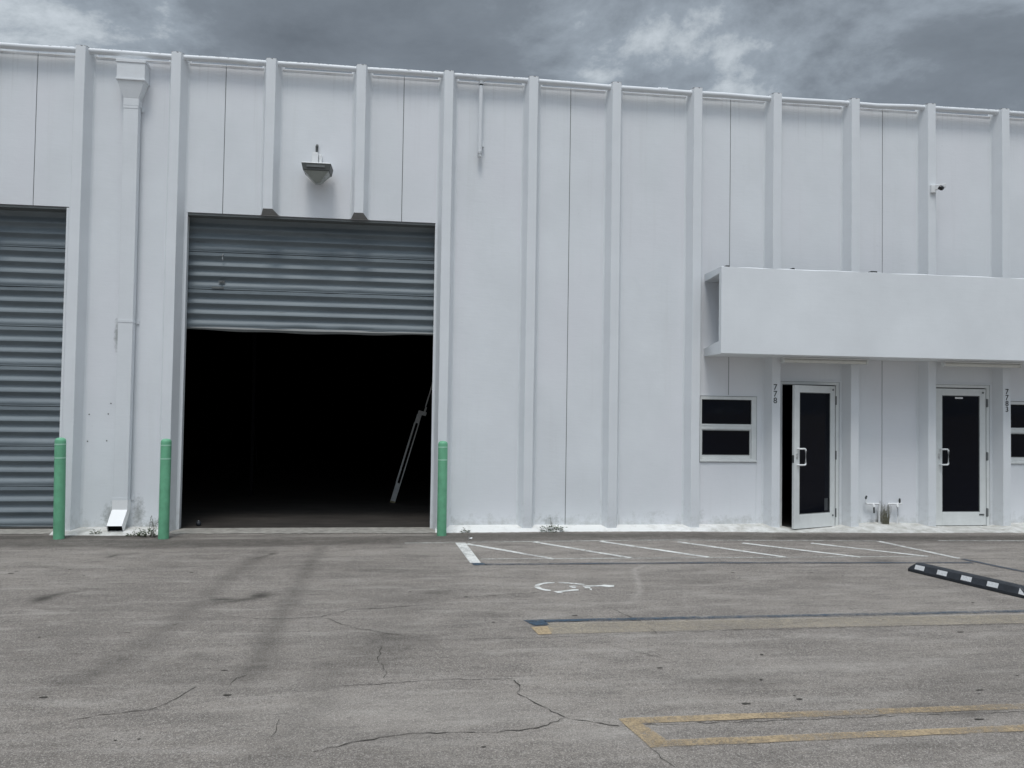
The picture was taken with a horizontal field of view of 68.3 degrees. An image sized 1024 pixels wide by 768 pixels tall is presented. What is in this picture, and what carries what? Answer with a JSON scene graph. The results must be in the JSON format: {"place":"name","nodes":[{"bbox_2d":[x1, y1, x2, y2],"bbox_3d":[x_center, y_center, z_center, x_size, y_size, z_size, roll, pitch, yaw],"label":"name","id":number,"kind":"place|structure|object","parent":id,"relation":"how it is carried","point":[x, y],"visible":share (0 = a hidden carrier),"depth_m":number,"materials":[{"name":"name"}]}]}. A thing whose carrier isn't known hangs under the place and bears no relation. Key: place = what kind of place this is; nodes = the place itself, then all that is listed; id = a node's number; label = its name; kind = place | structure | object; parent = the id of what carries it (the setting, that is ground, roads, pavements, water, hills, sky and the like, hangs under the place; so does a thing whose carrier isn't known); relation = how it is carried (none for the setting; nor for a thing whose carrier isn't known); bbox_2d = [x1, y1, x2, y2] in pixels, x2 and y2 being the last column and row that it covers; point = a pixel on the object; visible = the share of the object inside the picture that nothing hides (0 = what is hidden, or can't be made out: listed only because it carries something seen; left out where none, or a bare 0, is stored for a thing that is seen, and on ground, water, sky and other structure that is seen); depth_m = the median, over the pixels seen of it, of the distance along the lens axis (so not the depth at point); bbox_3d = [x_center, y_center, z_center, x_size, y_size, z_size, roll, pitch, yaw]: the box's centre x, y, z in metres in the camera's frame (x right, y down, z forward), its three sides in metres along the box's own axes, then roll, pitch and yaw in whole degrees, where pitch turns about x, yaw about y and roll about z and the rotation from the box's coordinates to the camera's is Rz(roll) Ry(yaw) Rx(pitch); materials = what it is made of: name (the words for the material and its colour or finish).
{"place":"outdoors","nodes":[
{"label":"outdoors","id":0,"kind":"place"},
{"bbox_2d":[0,531,1023,767],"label":"parking lot asphalt","id":1,"kind":"structure","parent":0,"point":[84,655],"depth_m":5.39,"materials":[{"name":"grey asphalt"}]},
{"bbox_2d":[53,438,65,539],"bbox_3d":[-5.678,1.306,9.479,0.131,1.265,0.131,0,-2,-7],"label":"bollard","id":2,"kind":"object","parent":1,"relation":"on","point":[59,488],"visible":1,"depth_m":9.43,"materials":[{"name":"green plastic"}]},
{"bbox_2d":[125,529,143,535],"bbox_3d":[-4.835,1.904,9.727,0.267,0.115,0.176,1,-2,-7],"label":"weed","id":3,"kind":"object","parent":1,"relation":"on","point":[134,533],"visible":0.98,"depth_m":9.70,"materials":[{"name":"green plant"}]},
{"bbox_2d":[139,517,158,536],"bbox_3d":[-4.643,1.821,9.682,0.291,0.281,0.167,1,-2,-7],"label":"weed","id":4,"kind":"object","parent":1,"relation":"on","point":[153,533],"visible":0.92,"depth_m":9.68,"materials":[{"name":"green plant"}]},
{"bbox_2d":[158,439,171,538],"bbox_3d":[-4.413,1.329,9.602,0.131,1.265,0.131,0,-2,20],"label":"bollard","id":5,"kind":"object","parent":1,"relation":"on","point":[164,488],"visible":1,"depth_m":9.55,"materials":[{"name":"green plastic"}]},
{"bbox_2d":[437,441,447,535],"bbox_3d":[-0.936,1.398,10.148,0.131,1.265,0.131,2,-2,-43],"label":"bollard","id":6,"kind":"object","parent":1,"relation":"on","point":[442,490],"visible":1,"depth_m":10.10,"materials":[{"name":"green plastic"}]},
{"bbox_2d":[1,542,1012,766],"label":"asphalt cracks","id":7,"kind":"object","parent":1,"relation":"on","point":[519,684],"visible":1,"depth_m":4.67,"materials":[{"name":"black asphalt"}]},
{"bbox_2d":[0,45,1023,535],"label":"warehouse building","id":8,"kind":"structure","parent":1,"relation":"on","point":[586,309],"depth_m":10.88,"materials":[{"name":"paint"}]},
{"bbox_2d":[0,209,66,527],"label":"overhead door","id":9,"kind":"structure","parent":8,"relation":"in","point":[29,429],"depth_m":10.20,"materials":[{"name":"grey metal"}]},
{"bbox_2d":[106,58,149,530],"bbox_3d":[-5.145,-1.194,10.035,0.377,6.290,0.293,1,-2,-7],"label":"downspout","id":10,"kind":"object","parent":8,"relation":"attached to","point":[132,78],"visible":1,"depth_m":10.07,"materials":[{"name":"paint"}]},
{"bbox_2d":[186,217,434,334],"bbox_3d":[-2.791,-1.514,10.668,3.486,1.627,0.097,1,-2,-7],"label":"overhead door","id":11,"kind":"structure","parent":8,"relation":"in","point":[311,310],"depth_m":10.67,"materials":[{"name":"grey metal"}]},
{"bbox_2d":[301,144,332,184],"bbox_3d":[-2.660,-3.045,10.361,0.392,0.604,0.382,1,-2,-7],"label":"wall light","id":12,"kind":"object","parent":8,"relation":"attached to","point":[316,170],"visible":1,"depth_m":10.23,"materials":[{"name":"grey metal"}]},
{"bbox_2d":[390,385,431,502],"bbox_3d":[-1.666,0.737,13.349,0.925,2.739,0.060,1,-2,-7],"label":"ladder","id":13,"kind":"object","parent":8,"relation":"on","point":[397,485],"visible":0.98,"depth_m":13.30,"materials":[{"name":"metal"}]},
{"bbox_2d":[0,42,1023,157],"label":"roof edge pipe","id":14,"kind":"object","parent":8,"relation":"attached to","point":[481,79],"visible":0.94,"depth_m":10.73,"materials":[{"name":"metal"}]},
{"bbox_2d":[699,394,757,461],"bbox_3d":[3.190,0.659,11.170,0.909,0.992,0.082,1,-2,-7],"label":"window","id":15,"kind":"structure","parent":8,"relation":"in","point":[728,425],"depth_m":11.17,"materials":[{"name":"glass"}]},
{"bbox_2d":[792,385,836,528],"bbox_3d":[4.499,1.071,11.156,0.873,2.094,0.117,2,-2,-26],"label":"entry door","id":16,"kind":"structure","parent":8,"relation":"in","point":[814,454],"depth_m":11.17,"materials":[{"name":"white metal"}]},
{"bbox_2d":[781,357,868,364],"bbox_3d":[4.586,-0.338,11.065,1.325,0.079,0.100,1,-2,-7],"label":"strip light","id":17,"kind":"object","parent":8,"relation":"attached to","point":[822,360],"visible":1,"depth_m":11.04,"materials":[{"name":"white plastic"}]},
{"bbox_2d":[865,496,879,522],"bbox_3d":[5.408,1.902,11.316,0.247,0.459,0.054,1,-2,-7],"label":"outdoor tap","id":18,"kind":"object","parent":8,"relation":"attached to","point":[873,504],"visible":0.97,"depth_m":11.32,"materials":[{"name":"white metal"}]},
{"bbox_2d":[880,505,891,523],"bbox_3d":[5.573,1.964,11.292,0.198,0.341,0.091,1,-2,-7],"label":"dry grass tuft","id":19,"kind":"object","parent":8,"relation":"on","point":[885,519],"visible":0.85,"depth_m":11.29,"materials":[{"name":"beige plant"}]},
{"bbox_2d":[887,498,901,523],"bbox_3d":[5.758,1.931,11.359,0.228,0.415,0.054,1,-2,-7],"label":"outdoor tap","id":20,"kind":"object","parent":8,"relation":"attached to","point":[897,504],"visible":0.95,"depth_m":11.36,"materials":[{"name":"white metal"}]},
{"bbox_2d":[930,183,945,192],"bbox_3d":[6.427,-2.953,11.390,0.205,0.120,0.107,0,-2,18],"label":"security camera","id":21,"kind":"object","parent":8,"relation":"attached to","point":[933,188],"visible":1,"depth_m":11.40,"materials":[{"name":"white plastic"}]},
{"bbox_2d":[936,388,988,525],"bbox_3d":[6.911,1.120,11.581,0.867,2.094,0.116,1,-2,-7],"label":"entry door","id":22,"kind":"structure","parent":8,"relation":"in","point":[961,454],"depth_m":11.61,"materials":[{"name":"black glass"}]},
{"bbox_2d":[940,361,1022,367],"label":"strip light","id":23,"kind":"object","parent":8,"relation":"attached to","point":[981,364],"visible":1,"depth_m":11.34,"materials":[{"name":"white plastic"}]},
{"bbox_2d":[1005,389,1008,411],"bbox_3d":[7.544,0.251,11.507,0.052,0.348,0.003,1,-2,-7],"label":"house number","id":24,"kind":"object","parent":8,"relation":"attached to","point":[1007,401],"visible":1,"depth_m":11.51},
{"bbox_2d":[1011,400,1023,463],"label":"window","id":25,"kind":"structure","parent":8,"relation":"in","point":[1017,407],"depth_m":11.73,"materials":[{"name":"black glass"}]},
{"bbox_2d":[38,569,1018,746],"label":"tar spots","id":26,"kind":"object","parent":1,"relation":"on","point":[572,615],"visible":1,"depth_m":4.78,"materials":[{"name":"black asphalt"}]},
{"bbox_2d":[531,626,552,633],"bbox_3d":[0.255,1.925,5.905,0.168,0.001,0.204,1,-2,-13],"label":"tan bay line","id":27,"kind":"object","parent":1,"relation":"on","point":[543,630],"visible":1,"depth_m":5.90,"materials":[{"name":"paint"}]},
{"bbox_2d":[540,519,566,531],"bbox_3d":[0.581,1.960,10.553,0.413,0.212,0.227,1,-2,-7],"label":"weed","id":28,"kind":"object","parent":1,"relation":"on","point":[552,529],"visible":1,"depth_m":10.54,"materials":[{"name":"green plant"}]},
{"bbox_2d":[535,582,613,592],"bbox_3d":[0.613,1.971,7.332,0.799,0.001,0.439,1,-2,-7],"label":"wheelchair symbol","id":29,"kind":"object","parent":1,"relation":"on","point":[538,585],"visible":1,"depth_m":7.36,"materials":[{"name":"white paint"}]},
{"bbox_2d":[456,541,957,562],"bbox_3d":[2.338,2.055,9.355,6.020,0.001,1.312,1,-2,-7],"label":"white hatching","id":30,"kind":"object","parent":1,"relation":"on","point":[469,554],"visible":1,"depth_m":9.32,"materials":[{"name":"paint"}]},
{"bbox_2d":[420,540,1023,558],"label":"thin white line","id":31,"kind":"object","parent":1,"relation":"on","point":[706,557],"visible":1,"depth_m":9.57,"materials":[{"name":"paint"}]},
{"bbox_2d":[472,563,1023,624],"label":"blue bay line","id":32,"kind":"object","parent":1,"relation":"on","point":[539,622],"visible":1,"depth_m":6.28,"materials":[{"name":"paint"}]},
{"bbox_2d":[485,559,1023,571],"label":"faded blue line","id":33,"kind":"object","parent":1,"relation":"on","point":[755,562],"visible":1,"depth_m":8.58,"materials":[{"name":"paint"}]},
{"bbox_2d":[547,614,1023,633],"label":"faded tan band","id":34,"kind":"object","parent":1,"relation":"on","point":[593,630],"visible":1,"depth_m":6.15,"materials":[{"name":"paint"}]},
{"bbox_2d":[619,704,1023,746],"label":"tan bay outline","id":35,"kind":"object","parent":1,"relation":"on","point":[639,726],"visible":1,"depth_m":4.16,"materials":[{"name":"paint"}]},
{"bbox_2d":[908,563,1023,598],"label":"wheel stop","id":36,"kind":"object","parent":1,"relation":"on","point":[992,584],"visible":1,"depth_m":7.67,"materials":[{"name":"black rubber"}]},
{"bbox_2d":[0,0,1023,117],"label":"sky","id":37,"kind":"structure","parent":0,"point":[947,53],"materials":[{"name":"grey"}]}
]}

